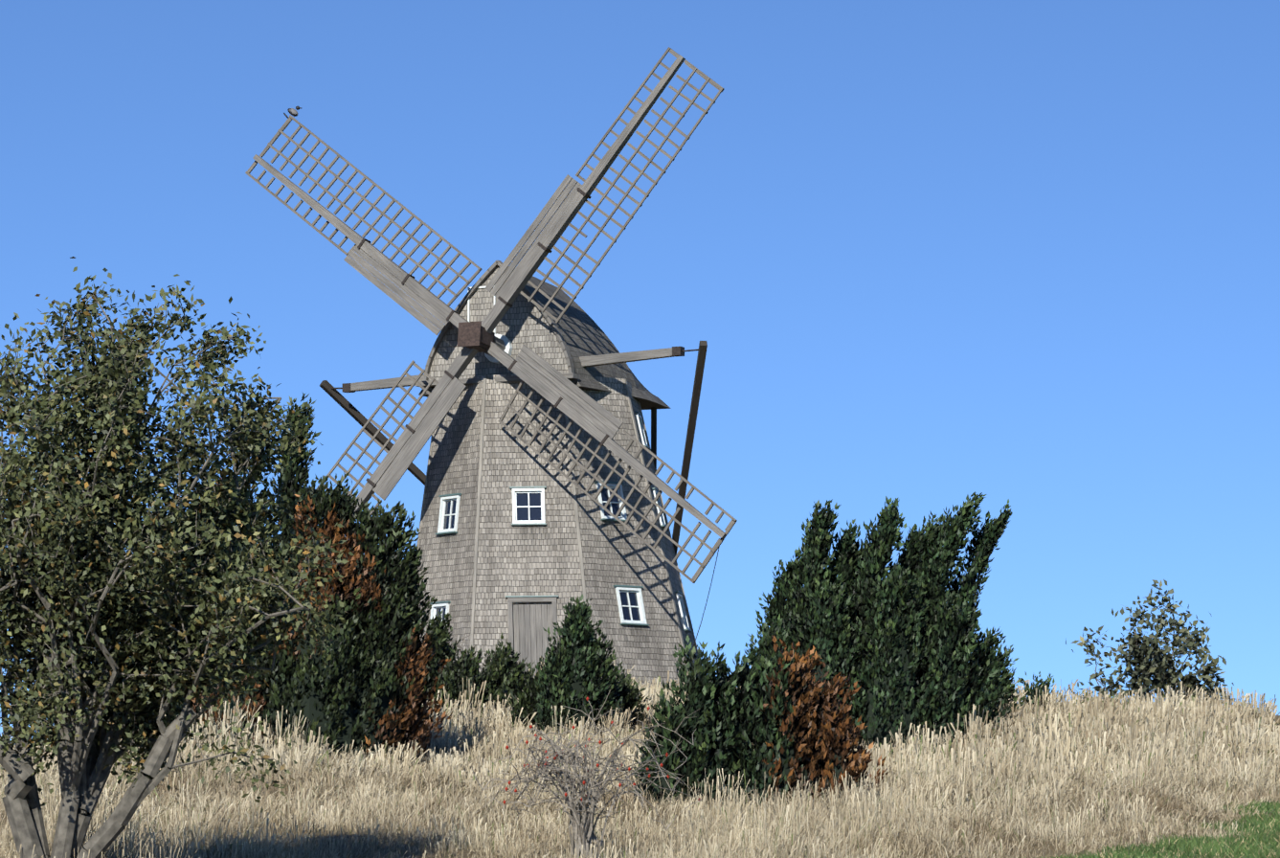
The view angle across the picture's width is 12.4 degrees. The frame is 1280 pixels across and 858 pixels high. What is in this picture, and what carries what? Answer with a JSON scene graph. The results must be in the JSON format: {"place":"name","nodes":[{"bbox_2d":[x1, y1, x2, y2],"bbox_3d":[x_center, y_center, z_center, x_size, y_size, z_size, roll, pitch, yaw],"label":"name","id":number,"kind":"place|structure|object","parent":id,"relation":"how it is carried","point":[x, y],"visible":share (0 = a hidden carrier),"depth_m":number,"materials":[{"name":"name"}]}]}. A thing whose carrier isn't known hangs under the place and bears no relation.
{"place":"outdoors","nodes":[
{"label":"outdoors","id":0,"kind":"place"},
{"bbox_2d":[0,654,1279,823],"bbox_3d":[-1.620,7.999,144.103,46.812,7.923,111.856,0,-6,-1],"label":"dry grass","id":1,"kind":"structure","parent":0,"point":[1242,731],"depth_m":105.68,"materials":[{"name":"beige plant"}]},
{"bbox_2d":[0,0,1279,740],"label":"sky","id":2,"kind":"structure","parent":0,"point":[930,255],"materials":[{"name":"blue"}]},
{"bbox_2d":[0,686,1279,857],"bbox_3d":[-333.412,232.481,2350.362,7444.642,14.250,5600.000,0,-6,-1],"label":"ground","id":3,"kind":"structure","parent":0,"point":[466,852],"depth_m":82.63,"materials":[{"name":"green plant"}]},
{"bbox_2d":[0,256,362,857],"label":"tree","id":4,"kind":"object","parent":3,"relation":"on","point":[151,625],"depth_m":70.58,"materials":[{"name":"green plant"}]},
{"bbox_2d":[134,392,452,767],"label":"juniper","id":5,"kind":"object","parent":3,"relation":"on","point":[395,613],"depth_m":109.09,"materials":[{"name":"green plant"}]},
{"bbox_2d":[415,609,463,707],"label":"juniper","id":6,"kind":"object","parent":3,"relation":"on","point":[442,646],"depth_m":134.92,"materials":[{"name":"green plant"}]},
{"bbox_2d":[423,644,501,719],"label":"juniper","id":7,"kind":"object","parent":3,"relation":"on","point":[468,665],"depth_m":134.10,"materials":[{"name":"green plant"}]},
{"bbox_2d":[449,628,475,675],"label":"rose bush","id":8,"kind":"object","parent":3,"relation":"on","point":[460,645],"visible":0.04,"depth_m":136.67,"materials":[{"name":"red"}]},
{"bbox_2d":[480,632,534,716],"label":"juniper","id":9,"kind":"object","parent":3,"relation":"on","point":[503,662],"depth_m":136.05,"materials":[{"name":"green plant"}]},
{"bbox_2d":[501,654,547,731],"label":"juniper","id":10,"kind":"object","parent":3,"relation":"on","point":[527,701],"depth_m":126.94,"materials":[{"name":"green plant"}]},
{"bbox_2d":[417,374,698,692],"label":"mill","id":11,"kind":"object","parent":3,"relation":"on","point":[514,560],"visible":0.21,"depth_m":166.81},
{"bbox_2d":[418,266,671,409],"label":"windmill cap","id":12,"kind":"object","parent":11,"relation":"on","point":[522,323],"visible":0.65,"depth_m":168.34,"materials":[{"name":"grey wood"}]},
{"bbox_2d":[457,321,512,363],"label":"windmill hub","id":13,"kind":"object","parent":12,"relation":"attached to","point":[477,336],"visible":0.77,"depth_m":166.52,"materials":[{"name":"brown wood"}]},
{"bbox_2d":[245,46,737,583],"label":"windmill sails","id":14,"kind":"object","parent":13,"relation":"attached to","point":[410,294],"visible":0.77,"depth_m":166.59},
{"bbox_2d":[283,106,301,118],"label":"bird","id":15,"kind":"object","parent":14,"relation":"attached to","point":[293,112],"visible":0.98,"depth_m":171.97},
{"bbox_2d":[414,260,579,386],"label":"cap trim","id":16,"kind":"structure","parent":12,"relation":"attached to","point":[471,291],"depth_m":168.16,"materials":[{"name":"grey wood"}]},
{"bbox_2d":[319,340,718,665],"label":"support beams","id":17,"kind":"structure","parent":12,"relation":"attached to","point":[353,412],"depth_m":169.72,"materials":[{"name":"grey wood"}]},
{"bbox_2d":[411,374,698,663],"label":"corner boards","id":18,"kind":"object","parent":11,"relation":"attached to","point":[575,514],"visible":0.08,"depth_m":167.17,"materials":[{"name":"grey wood"}]},
{"bbox_2d":[429,411,692,684],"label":"windows and door","id":19,"kind":"structure","parent":11,"relation":"in","point":[527,622],"depth_m":166.47,"materials":[{"name":"white wood"}]},
{"bbox_2d":[533,593,625,736],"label":"juniper","id":20,"kind":"object","parent":3,"relation":"on","point":[577,628],"depth_m":126.12,"materials":[{"name":"green plant"}]},
{"bbox_2d":[471,689,701,857],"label":"bare rose bush","id":21,"kind":"object","parent":3,"relation":"on","point":[582,831],"visible":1,"depth_m":75.03,"materials":[{"name":"grey plant"}]},
{"bbox_2d":[603,660,651,729],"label":"juniper","id":22,"kind":"object","parent":3,"relation":"on","point":[629,693],"depth_m":128.73,"materials":[{"name":"green plant"}]},
{"bbox_2d":[631,634,889,809],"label":"bush","id":23,"kind":"object","parent":3,"relation":"on","point":[720,692],"depth_m":90.89,"materials":[{"name":"green plant"}]},
{"bbox_2d":[741,491,1013,757],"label":"juniper","id":24,"kind":"object","parent":3,"relation":"on","point":[903,590],"depth_m":117.05,"materials":[{"name":"green plant"}]},
{"bbox_2d":[985,637,1025,722],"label":"juniper","id":25,"kind":"object","parent":3,"relation":"on","point":[1000,658],"depth_m":134.32,"materials":[{"name":"green plant"}]},
{"bbox_2d":[1017,671,1055,711],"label":"bush","id":26,"kind":"object","parent":3,"relation":"on","point":[1037,685],"depth_m":148.72,"materials":[{"name":"green plant"}]},
{"bbox_2d":[1058,579,1235,707],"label":"tree","id":27,"kind":"object","parent":3,"relation":"on","point":[1158,664],"depth_m":288.75,"materials":[{"name":"green plant"}]},
{"bbox_2d":[1020,798,1279,857],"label":"lawn","id":28,"kind":"structure","parent":0,"point":[1255,842],"depth_m":80.75,"materials":[{"name":"green plant"}]}
]}

